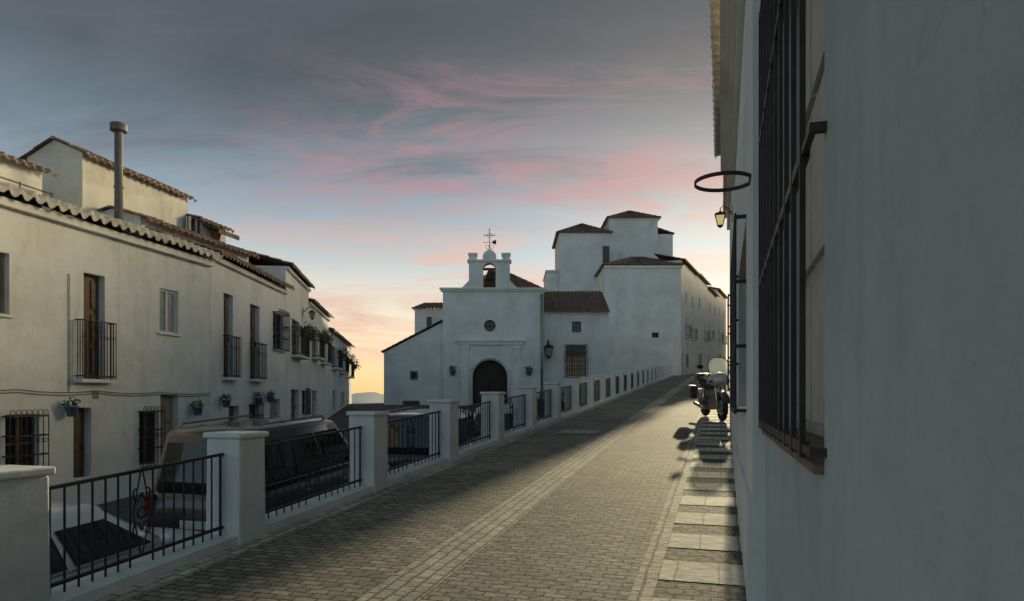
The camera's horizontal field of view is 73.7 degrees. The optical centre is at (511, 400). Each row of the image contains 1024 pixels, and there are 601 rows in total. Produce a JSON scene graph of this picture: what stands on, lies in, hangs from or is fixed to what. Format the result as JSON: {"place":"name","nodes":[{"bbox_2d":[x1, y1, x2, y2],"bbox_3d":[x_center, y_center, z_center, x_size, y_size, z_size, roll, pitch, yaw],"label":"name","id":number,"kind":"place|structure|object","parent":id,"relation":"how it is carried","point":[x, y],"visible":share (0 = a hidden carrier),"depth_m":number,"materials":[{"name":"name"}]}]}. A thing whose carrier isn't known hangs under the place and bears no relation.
{"place":"outdoors","nodes":[
{"label":"outdoors","id":0,"kind":"place"},
{"bbox_2d":[96,403,479,526],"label":"street","id":1,"kind":"structure","parent":0,"point":[340,419],"depth_m":30.63,"materials":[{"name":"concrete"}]},
{"bbox_2d":[51,501,200,582],"bbox_3d":[-4.869,1.820,7.303,1.980,1.490,3.631,0,4,17],"label":"parked car","id":2,"kind":"object","parent":1,"relation":"on","point":[71,539],"visible":0.29,"depth_m":6.95,"materials":[{"name":"white paint"}]},
{"bbox_2d":[144,414,389,531],"bbox_3d":[-3.696,1.266,11.286,2.220,2.091,4.233,0,4,17],"label":"parked car","id":3,"kind":"object","parent":1,"relation":"on","point":[184,443],"visible":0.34,"depth_m":9.67,"materials":[{"name":"beige paint"},{"name":"rubber"},{"name":"tinted glass"}]},
{"bbox_2d":[386,406,479,467],"bbox_3d":[-1.689,1.071,15.942,2.100,1.891,4.132,0,4,17],"label":"parked car","id":4,"kind":"object","parent":1,"relation":"on","point":[403,414],"visible":0.08,"depth_m":14.13,"materials":[{"name":"blue paint"}]},
{"bbox_2d":[474,404,538,428],"bbox_3d":[-0.020,0.911,20.349,2.020,1.650,3.932,0,4,17],"label":"parked car","id":5,"kind":"object","parent":1,"relation":"on","point":[511,422],"visible":0.03,"depth_m":18.84,"materials":[{"name":"silver metal"}]},
{"bbox_2d":[537,398,564,416],"bbox_3d":[1.334,0.667,24.751,2.020,1.580,4.132,0,4,17],"label":"parked car","id":6,"kind":"object","parent":1,"relation":"on","point":[563,408],"visible":0.02,"depth_m":23.74,"materials":[{"name":"black paint"}]},
{"bbox_2d":[0,0,729,394],"label":"sky","id":7,"kind":"structure","parent":0,"point":[369,147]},
{"bbox_2d":[352,392,383,403],"bbox_3d":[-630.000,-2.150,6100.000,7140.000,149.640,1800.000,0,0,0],"label":"mountain","id":8,"kind":"structure","parent":0,"point":[368,397],"depth_m":5752.10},
{"bbox_2d":[127,374,729,600],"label":"road","id":9,"kind":"structure","parent":0,"point":[586,532],"depth_m":6.70,"materials":[{"name":"stone"}]},
{"bbox_2d":[95,375,674,600],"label":"edge band","id":10,"kind":"object","parent":9,"relation":"on","point":[133,591],"visible":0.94,"depth_m":6.87,"materials":[{"name":"stone"}]},
{"bbox_2d":[356,375,694,600],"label":"paving band","id":11,"kind":"object","parent":9,"relation":"on","point":[422,577],"visible":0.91,"depth_m":6.72,"materials":[{"name":"stone"}]},
{"bbox_2d":[556,429,601,433],"bbox_3d":[1.526,0.700,15.511,0.900,0.016,0.800,0,4,17],"label":"manhole cover","id":12,"kind":"object","parent":9,"relation":"on","point":[568,431],"visible":1,"depth_m":15.40,"materials":[{"name":"metal"}]},
{"bbox_2d":[627,389,711,600],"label":"border band","id":13,"kind":"object","parent":9,"relation":"on","point":[644,586],"visible":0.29,"depth_m":6.42,"materials":[{"name":"stone"}]},
{"bbox_2d":[709,0,765,600],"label":"house","id":14,"kind":"structure","parent":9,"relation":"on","point":[734,30],"depth_m":5.57,"materials":[{"name":"white paint"}]},
{"bbox_2d":[694,171,750,191],"bbox_3d":[1.479,-1.530,4.773,0.398,0.026,0.396,0,0,17],"label":"pot holder ring","id":15,"kind":"object","parent":14,"relation":"attached to","point":[713,174],"visible":0.88,"depth_m":4.74,"materials":[{"name":"metal"}]},
{"bbox_2d":[652,386,746,600],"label":"pavement","id":16,"kind":"structure","parent":0,"point":[686,590],"depth_m":6.32,"materials":[{"name":"stone"}]},
{"bbox_2d":[652,387,744,600],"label":"pavement slabs","id":17,"kind":"structure","parent":16,"relation":"on","point":[704,572],"depth_m":6.72,"materials":[{"name":"stone"}]},
{"bbox_2d":[687,357,729,420],"bbox_3d":[5.366,-0.339,18.162,1.144,1.646,2.482,0,4,1],"label":"motorcycle","id":18,"kind":"object","parent":17,"relation":"on","point":[717,397],"visible":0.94,"depth_m":17.67,"materials":[{"name":"metal"}]},
{"bbox_2d":[695,440,721,442],"bbox_3d":[3.820,0.792,13.273,0.500,0.016,0.450,0,4,17],"label":"drain cover","id":19,"kind":"object","parent":17,"relation":"on","point":[708,441],"visible":1,"depth_m":13.23,"materials":[{"name":"metal"}]},
{"bbox_3d":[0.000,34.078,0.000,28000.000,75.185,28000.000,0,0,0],"label":"ground","id":20,"kind":"structure","parent":0,"visible":0},
{"bbox_2d":[0,182,222,504],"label":"house","id":21,"kind":"structure","parent":20,"relation":"on","point":[109,328],"depth_m":13.94,"materials":[{"name":"white paint"}]},
{"bbox_2d":[0,253,14,317],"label":"window","id":22,"kind":"structure","parent":21,"relation":"in","point":[2,314],"depth_m":12.10,"materials":[{"name":"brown wood"}]},
{"bbox_2d":[5,414,33,465],"bbox_3d":[-8.912,0.806,12.376,0.220,1.117,0.789,0,0,13],"label":"window","id":23,"kind":"structure","parent":21,"relation":"in","point":[12,419],"depth_m":12.40,"materials":[{"name":"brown wood"}]},
{"bbox_2d":[0,151,56,211],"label":"rooftop room","id":24,"kind":"object","parent":21,"relation":"on","point":[19,172],"visible":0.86,"depth_m":15.11,"materials":[{"name":"paint"}]},
{"bbox_2d":[60,397,80,416],"bbox_3d":[-8.516,0.118,13.180,0.309,0.377,0.364,0,0,13],"label":"flower pot","id":25,"kind":"object","parent":21,"relation":"attached to","point":[71,411],"visible":1,"depth_m":13.13,"materials":[{"name":"blue ceramic"}]},
{"bbox_2d":[40,204,113,228],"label":"roof tiles","id":26,"kind":"object","parent":21,"relation":"attached to","point":[86,219],"visible":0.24,"depth_m":15.39,"materials":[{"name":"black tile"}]},
{"bbox_2d":[73,408,83,477],"bbox_3d":[-8.732,1.081,13.662,0.112,1.889,0.427,0,0,13],"label":"door","id":27,"kind":"structure","parent":21,"relation":"in","point":[78,421],"depth_m":13.72,"materials":[{"name":"brown wood"}]},
{"bbox_2d":[84,274,97,378],"bbox_3d":[-8.647,-1.504,13.942,0.112,2.139,0.529,0,0,13],"label":"door","id":28,"kind":"structure","parent":21,"relation":"in","point":[90,282],"depth_m":14.00,"materials":[{"name":"brown wood"}]},
{"bbox_2d":[110,121,127,232],"bbox_3d":[-9.220,-5.133,16.000,0.370,2.705,0.364,0,0,0],"label":"chimney flue","id":29,"kind":"object","parent":21,"relation":"on","point":[118,129],"visible":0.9,"depth_m":15.93,"materials":[{"name":"metal"}]},
{"bbox_2d":[137,412,159,468],"bbox_3d":[-8.220,0.861,15.381,0.220,1.260,0.714,0,0,13],"label":"window","id":30,"kind":"structure","parent":21,"relation":"in","point":[140,413],"depth_m":15.41,"materials":[{"name":"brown wood"}]},
{"bbox_2d":[160,395,171,458],"bbox_3d":[-8.207,0.867,16.039,0.065,2.014,0.588,0,0,13],"label":"door","id":31,"kind":"structure","parent":21,"relation":"in","point":[165,400],"depth_m":16.11,"materials":[{"name":"brown wood"}]},
{"bbox_2d":[158,289,181,336],"bbox_3d":[-8.058,-2.063,15.992,0.180,1.069,0.735,0,0,13],"label":"window","id":32,"kind":"structure","parent":21,"relation":"in","point":[167,298],"depth_m":16.08,"materials":[{"name":"white paint"}]},
{"bbox_2d":[190,399,204,414],"bbox_3d":[-7.703,0.151,16.712,0.283,0.417,0.335,0,0,13],"label":"flower pot","id":33,"kind":"object","parent":21,"relation":"attached to","point":[197,410],"visible":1,"depth_m":16.64,"materials":[{"name":"blue ceramic"}]},
{"bbox_2d":[145,226,294,423],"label":"house","id":34,"kind":"structure","parent":20,"relation":"on","point":[249,332],"depth_m":19.72,"materials":[{"name":"white paint"}]},
{"bbox_2d":[19,136,196,227],"bbox_3d":[-11.071,-4.534,19.022,2.168,4.209,4.070,0,0,13],"label":"rooftop room","id":35,"kind":"object","parent":34,"relation":"on","point":[83,178],"visible":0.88,"depth_m":17.35,"materials":[{"name":"paint"}]},
{"bbox_2d":[97,205,259,262],"bbox_3d":[-9.719,-3.562,19.659,2.396,2.863,4.820,0,0,13],"label":"rooftop room","id":36,"kind":"object","parent":34,"relation":"on","point":[139,219],"visible":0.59,"depth_m":18.18,"materials":[{"name":"tile"}]},
{"bbox_2d":[209,224,225,239],"bbox_3d":[-9.181,-5.241,21.198,0.486,0.510,0.501,0,0,-8],"label":"flower pot","id":37,"kind":"object","parent":36,"relation":"on","point":[215,234],"visible":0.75,"depth_m":21.08,"materials":[{"name":"ceramic"}]},
{"bbox_2d":[186,213,233,242],"bbox_3d":[-10.213,-4.130,21.406,2.140,3.400,1.838,0,0,13],"label":"rooftop room","id":38,"kind":"object","parent":34,"relation":"on","point":[194,223],"visible":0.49,"depth_m":20.87,"materials":[{"name":"paint"}]},
{"bbox_2d":[187,216,199,233],"bbox_3d":[-9.634,-5.194,20.645,0.149,0.644,0.496,0,0,1],"label":"window","id":39,"kind":"structure","parent":38,"relation":"in","point":[192,219],"depth_m":20.62,"materials":[{"name":"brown wood"}]},
{"bbox_2d":[202,223,238,239],"bbox_3d":[-9.060,-5.255,21.262,0.600,0.330,1.000,0,0,13],"label":"awning","id":40,"kind":"object","parent":38,"relation":"attached to","point":[228,234],"visible":1,"depth_m":21.05,"materials":[{"name":"wood"}]},
{"bbox_2d":[220,394,231,406],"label":"flower pot","id":41,"kind":"object","parent":34,"relation":"attached to","point":[226,402],"visible":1,"depth_m":17.94,"materials":[{"name":"blue ceramic"}]},
{"bbox_2d":[224,295,228,376],"bbox_3d":[-7.824,-1.760,18.531,0.112,2.270,0.613,0,0,0],"label":"door","id":42,"kind":"structure","parent":34,"relation":"in","point":[225,296],"depth_m":18.62,"materials":[{"name":"brown wood"}]},
{"bbox_2d":[229,406,233,420],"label":"door","id":43,"kind":"structure","parent":34,"relation":"in","point":[231,407],"depth_m":19.07,"materials":[{"name":"brown wood"}]},
{"bbox_2d":[249,404,254,418],"bbox_3d":[-7.824,0.535,20.370,0.052,0.866,0.741,0,0,0],"label":"window","id":44,"kind":"structure","parent":34,"relation":"in","point":[250,407],"depth_m":20.54,"materials":[{"name":"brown wood"}]},
{"bbox_2d":[250,305,255,378],"bbox_3d":[-7.824,-1.750,20.438,0.112,2.223,0.746,0,0,0],"label":"door","id":45,"kind":"structure","parent":34,"relation":"in","point":[252,309],"depth_m":20.56,"materials":[{"name":"brown wood"}]},
{"bbox_2d":[254,392,263,403],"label":"flower pot","id":46,"kind":"object","parent":34,"relation":"attached to","point":[259,400],"visible":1,"depth_m":20.26,"materials":[{"name":"blue ceramic"}]},
{"bbox_2d":[266,390,274,402],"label":"flower pot","id":47,"kind":"object","parent":34,"relation":"attached to","point":[270,397],"visible":1,"depth_m":21.24,"materials":[{"name":"blue ceramic"}]},
{"bbox_2d":[270,399,275,417],"bbox_3d":[-7.844,0.713,22.169,0.112,1.538,0.957,0,0,0],"label":"door","id":48,"kind":"structure","parent":34,"relation":"in","point":[272,405],"depth_m":22.41,"materials":[{"name":"brown wood"}]},
{"bbox_2d":[272,313,285,351],"bbox_3d":[-7.745,-2.252,22.493,0.210,1.231,1.105,0,0,0],"label":"window","id":49,"kind":"structure","parent":34,"relation":"in","point":[275,317],"depth_m":22.51,"materials":[{"name":"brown wood"}]},
{"bbox_2d":[240,248,314,417],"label":"house","id":50,"kind":"structure","parent":20,"relation":"on","point":[297,391],"depth_m":25.09,"materials":[{"name":"white paint"}]},
{"bbox_2d":[291,390,295,417],"bbox_3d":[-8.084,0.449,24.956,0.112,1.710,1.568,0,0,-8],"label":"door","id":51,"kind":"structure","parent":50,"relation":"in","point":[293,408],"depth_m":25.40,"materials":[{"name":"brown wood"}]},
{"bbox_2d":[292,321,296,354],"bbox_3d":[-8.084,-2.295,25.133,0.112,1.320,1.590,0,0,-8],"label":"door","id":52,"kind":"structure","parent":50,"relation":"in","point":[293,323],"depth_m":25.32,"materials":[{"name":"brown wood"}]},
{"bbox_2d":[302,391,308,415],"bbox_3d":[-8.282,0.093,27.114,0.210,0.999,1.353,0,0,-8],"label":"window","id":53,"kind":"structure","parent":50,"relation":"in","point":[303,392],"depth_m":27.66,"materials":[{"name":"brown wood"}]},
{"bbox_2d":[298,321,314,339],"bbox_3d":[-7.398,-2.532,24.501,0.652,0.681,0.704,0,0,-8],"label":"flower pot","id":54,"kind":"object","parent":50,"relation":"attached to","point":[305,332],"visible":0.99,"depth_m":24.42,"materials":[{"name":"ceramic"}]},
{"bbox_2d":[300,324,317,340],"bbox_3d":[-7.502,-2.539,25.207,0.687,0.644,0.715,0,0,-8],"label":"flower pot","id":55,"kind":"object","parent":50,"relation":"attached to","point":[309,336],"visible":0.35,"depth_m":25.19,"materials":[{"name":"ceramic"}]},
{"bbox_2d":[303,307,315,319],"bbox_3d":[-7.950,-3.429,26.737,0.482,0.508,0.243,0,0,-8],"label":"wall lantern","id":56,"kind":"object","parent":50,"relation":"attached to","point":[312,314],"depth_m":26.69,"materials":[{"name":"black metal"}]},
{"bbox_2d":[309,327,320,340],"bbox_3d":[-7.596,-2.529,25.936,0.661,0.618,0.721,0,0,-8],"label":"flower pot","id":57,"kind":"object","parent":50,"relation":"attached to","point":[315,334],"visible":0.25,"depth_m":25.92,"materials":[{"name":"ceramic"}]},
{"bbox_2d":[309,298,333,418],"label":"house","id":58,"kind":"structure","parent":20,"relation":"on","point":[320,361],"depth_m":30.84,"materials":[{"name":"white paint"}]},
{"bbox_2d":[317,329,330,342],"bbox_3d":[-8.036,-2.750,29.143,0.582,0.614,0.733,0,0,-8],"label":"flower pot","id":59,"kind":"object","parent":58,"relation":"on","point":[324,338],"visible":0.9,"depth_m":29.09,"materials":[{"name":"ceramic"}]},
{"bbox_2d":[329,327,354,416],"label":"house","id":60,"kind":"structure","parent":20,"relation":"on","point":[341,375],"depth_m":38.40,"materials":[{"name":"white paint"}]},
{"bbox_2d":[335,347,349,360],"bbox_3d":[-8.983,-2.471,36.265,0.803,0.786,0.867,0,0,-8],"label":"flower pot","id":61,"kind":"object","parent":60,"relation":"on","point":[343,355],"visible":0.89,"depth_m":36.25,"materials":[{"name":"ceramic"}]},
{"bbox_2d":[345,354,355,365],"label":"flower pot","id":62,"kind":"object","parent":60,"relation":"on","point":[350,361],"visible":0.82,"depth_m":39.67,"materials":[{"name":"ceramic"}]},
{"bbox_2d":[349,359,360,370],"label":"flower pot","id":63,"kind":"object","parent":60,"relation":"on","point":[356,364],"visible":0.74,"depth_m":42.88,"materials":[{"name":"ceramic"}]},
{"bbox_2d":[50,375,670,600],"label":"retaining wall","id":64,"kind":"structure","parent":20,"relation":"on","point":[143,568],"depth_m":6.17,"materials":[{"name":"paint"}]},
{"bbox_2d":[0,465,55,600],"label":"pillar","id":65,"kind":"structure","parent":64,"relation":"on","point":[24,540],"depth_m":4.38,"materials":[{"name":"paint"}]},
{"bbox_2d":[49,453,223,596],"bbox_3d":[-2.978,0.935,5.490,0.034,0.896,1.859,0,0,17],"label":"railing panel","id":66,"kind":"object","parent":64,"relation":"on","point":[104,567],"visible":0.91,"depth_m":5.43,"materials":[{"name":"black metal"}]},
{"bbox_2d":[203,431,267,544],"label":"pillar","id":67,"kind":"structure","parent":64,"relation":"on","point":[243,488],"depth_m":6.40,"materials":[{"name":"paint"}]},
{"bbox_2d":[265,426,361,518],"bbox_3d":[-2.272,0.785,7.785,0.034,0.916,2.183,0,0,17],"label":"railing panel","id":68,"kind":"object","parent":64,"relation":"on","point":[305,498],"visible":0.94,"depth_m":7.74,"materials":[{"name":"black metal"}]},
{"bbox_2d":[346,411,389,491],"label":"pillar","id":69,"kind":"structure","parent":64,"relation":"on","point":[374,459],"depth_m":8.84,"materials":[{"name":"paint"}]},
{"bbox_2d":[387,411,439,474],"bbox_3d":[-1.519,0.625,10.235,0.034,0.916,2.183,0,0,17],"label":"railing panel","id":70,"kind":"object","parent":64,"relation":"on","point":[412,431],"visible":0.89,"depth_m":10.32,"materials":[{"name":"black metal"}]},
{"bbox_2d":[427,399,459,462],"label":"pillar","id":71,"kind":"structure","parent":64,"relation":"on","point":[448,427],"depth_m":11.28,"materials":[{"name":"paint"}]},
{"bbox_2d":[458,401,490,449],"bbox_3d":[-0.765,0.466,12.685,0.034,0.916,2.183,0,0,17],"label":"railing panel","id":72,"kind":"object","parent":64,"relation":"on","point":[472,425],"visible":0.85,"depth_m":12.81,"materials":[{"name":"black metal"}]},
{"bbox_2d":[480,392,505,442],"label":"pillar","id":73,"kind":"structure","parent":64,"relation":"on","point":[496,399],"depth_m":13.73,"materials":[{"name":"paint"}]},
{"bbox_2d":[504,394,525,432],"bbox_3d":[-0.012,0.306,15.135,0.034,0.916,2.183,0,0,17],"label":"railing panel","id":74,"kind":"object","parent":64,"relation":"on","point":[512,417],"visible":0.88,"depth_m":15.26,"materials":[{"name":"black metal"}]},
{"bbox_2d":[516,386,537,429],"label":"pillar","id":75,"kind":"structure","parent":64,"relation":"on","point":[530,392],"depth_m":16.18,"materials":[{"name":"paint"}]},
{"bbox_2d":[537,389,551,421],"bbox_3d":[0.741,0.146,17.585,0.034,0.916,2.183,0,0,17],"label":"railing panel","id":76,"kind":"object","parent":64,"relation":"on","point":[549,405],"visible":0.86,"depth_m":17.96,"materials":[{"name":"black metal"}]},
{"bbox_2d":[543,382,561,419],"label":"pillar","id":77,"kind":"structure","parent":64,"relation":"on","point":[555,387],"depth_m":18.62,"materials":[{"name":"paint"}]},
{"bbox_2d":[561,385,570,411],"bbox_3d":[1.495,-0.014,20.035,0.034,0.916,2.183,0,0,17],"label":"railing panel","id":78,"kind":"object","parent":64,"relation":"on","point":[569,399],"visible":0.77,"depth_m":20.80,"materials":[{"name":"black metal"}]},
{"bbox_2d":[564,379,579,412],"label":"pillar","id":79,"kind":"structure","parent":64,"relation":"on","point":[574,383],"depth_m":21.07,"materials":[{"name":"paint"}]},
{"bbox_2d":[579,382,586,406],"bbox_3d":[2.248,-0.174,22.485,0.034,0.916,2.183,0,0,17],"label":"railing panel","id":80,"kind":"object","parent":64,"relation":"on","point":[583,403],"visible":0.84,"depth_m":22.93,"materials":[{"name":"black metal"}]},
{"bbox_2d":[580,377,594,406],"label":"pillar","id":81,"kind":"structure","parent":64,"relation":"on","point":[590,389],"depth_m":23.52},
{"bbox_2d":[594,380,599,400],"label":"railing panel","id":82,"kind":"object","parent":64,"relation":"on","point":[597,390],"visible":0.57,"depth_m":25.56,"materials":[{"name":"black metal"}]},
{"bbox_2d":[594,375,605,401],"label":"pillar","id":83,"kind":"structure","parent":64,"relation":"on","point":[602,378],"depth_m":25.96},
{"bbox_2d":[605,373,615,397],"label":"pillar","id":84,"kind":"structure","parent":64,"relation":"on","point":[612,376],"depth_m":28.42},
{"bbox_2d":[616,376,618,393],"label":"railing panel","id":85,"kind":"object","parent":64,"relation":"on","point":[617,384],"visible":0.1,"depth_m":30.46,"materials":[{"name":"black metal"}]},
{"bbox_2d":[614,372,624,394],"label":"pillar","id":86,"kind":"structure","parent":64,"relation":"on","point":[621,381],"depth_m":30.86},
{"bbox_2d":[624,375,626,390],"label":"railing panel","id":87,"kind":"object","parent":64,"relation":"on","point":[625,382],"visible":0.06,"depth_m":33.04,"materials":[{"name":"black metal"}]},
{"bbox_2d":[622,371,631,391],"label":"pillar","id":88,"kind":"structure","parent":64,"relation":"on","point":[628,373],"depth_m":33.31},
{"bbox_2d":[629,370,637,389],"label":"pillar","id":89,"kind":"structure","parent":64,"relation":"on","point":[634,372],"depth_m":35.75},
{"bbox_2d":[635,369,642,386],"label":"pillar","id":90,"kind":"structure","parent":64,"relation":"on","point":[640,371],"depth_m":38.21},
{"bbox_2d":[640,368,647,385],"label":"pillar","id":91,"kind":"structure","parent":64,"relation":"on","point":[645,376],"depth_m":40.65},
{"bbox_2d":[647,367,651,383],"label":"pillar","id":92,"kind":"structure","parent":64,"relation":"on","point":[649,369],"depth_m":43.12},
{"bbox_2d":[653,366,658,380],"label":"pillar","id":93,"kind":"structure","parent":64,"relation":"on","point":[657,372],"depth_m":48.01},
{"bbox_2d":[411,302,442,332],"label":"annex house","id":94,"kind":"structure","parent":20,"relation":"on","point":[425,317],"depth_m":49.00,"materials":[{"name":"white paint"}]},
{"bbox_2d":[381,228,546,404],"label":"chapel","id":95,"kind":"structure","parent":20,"relation":"on","point":[485,333],"depth_m":43.00,"materials":[{"name":"white paint"}]},
{"bbox_2d":[403,401,419,404],"bbox_3d":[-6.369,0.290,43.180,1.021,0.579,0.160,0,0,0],"label":"side door","id":96,"kind":"structure","parent":95,"relation":"in","point":[404,402],"depth_m":43.10,"materials":[{"name":"brown wood"}]},
{"bbox_2d":[410,371,417,379],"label":"window","id":97,"kind":"structure","parent":95,"relation":"in","point":[413,374],"depth_m":43.19,"materials":[{"name":"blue glass"}]},
{"bbox_2d":[449,365,455,374],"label":"flower pot","id":98,"kind":"object","parent":95,"relation":"attached to","point":[452,371],"visible":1,"depth_m":42.72,"materials":[{"name":"blue ceramic"}]},
{"bbox_2d":[473,360,506,403],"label":"door","id":99,"kind":"structure","parent":95,"relation":"in","point":[489,376],"depth_m":43.38,"materials":[{"name":"brown wood"}]},
{"bbox_2d":[484,320,495,331],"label":"round window","id":100,"kind":"structure","parent":95,"relation":"in","point":[489,325],"depth_m":43.31,"materials":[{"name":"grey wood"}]},
{"bbox_2d":[544,290,609,397],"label":"house","id":101,"kind":"structure","parent":20,"relation":"on","point":[575,328],"depth_m":45.00,"materials":[{"name":"white paint"}]},
{"bbox_2d":[544,339,553,358],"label":"wall lantern","id":102,"kind":"object","parent":101,"relation":"attached to","point":[548,347],"depth_m":44.10,"materials":[{"name":"black metal"}]},
{"bbox_2d":[565,345,586,376],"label":"window","id":103,"kind":"structure","parent":101,"relation":"in","point":[569,346],"depth_m":45.15,"materials":[{"name":"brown wood"}]},
{"bbox_2d":[571,322,581,332],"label":"window","id":104,"kind":"structure","parent":101,"relation":"in","point":[576,326],"depth_m":45.15,"materials":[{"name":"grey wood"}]},
{"bbox_2d":[543,210,700,374],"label":"tower house","id":105,"kind":"structure","parent":20,"relation":"on","point":[635,271],"depth_m":62.58,"materials":[{"name":"white paint"}]},
{"bbox_2d":[603,246,608,262],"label":"tower window","id":106,"kind":"structure","parent":105,"relation":"in","point":[605,248],"depth_m":67.85,"materials":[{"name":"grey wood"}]},
{"bbox_2d":[695,273,711,372],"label":"house","id":107,"kind":"structure","parent":20,"relation":"on","point":[703,282],"depth_m":73.42,"materials":[{"name":"white paint"}]},
{"bbox_2d":[708,287,719,361],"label":"house","id":108,"kind":"structure","parent":20,"relation":"on","point":[712,319],"depth_m":80.30,"materials":[{"name":"white paint"}]},
{"bbox_2d":[708,286,727,358],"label":"house","id":109,"kind":"structure","parent":20,"relation":"on","point":[721,327],"depth_m":87.69,"materials":[{"name":"white paint"}]},
{"bbox_2d":[723,175,733,439],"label":"house","id":110,"kind":"structure","parent":20,"relation":"on","point":[728,199],"depth_m":14.16,"materials":[{"name":"white paint"}]},
{"bbox_2d":[715,206,732,227],"bbox_3d":[3.925,-3.414,12.646,0.329,0.417,0.200,0,0,17],"label":"wall lantern","id":111,"kind":"object","parent":110,"relation":"attached to","point":[720,217],"depth_m":12.61,"materials":[{"name":"black metal"}]},
{"bbox_2d":[759,0,1023,600],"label":"house","id":112,"kind":"structure","parent":20,"relation":"on","point":[891,279],"depth_m":1.13,"materials":[{"name":"paint"}]},
{"bbox_2d":[762,0,823,474],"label":"window","id":113,"kind":"structure","parent":112,"relation":"in","point":[814,8],"depth_m":3.47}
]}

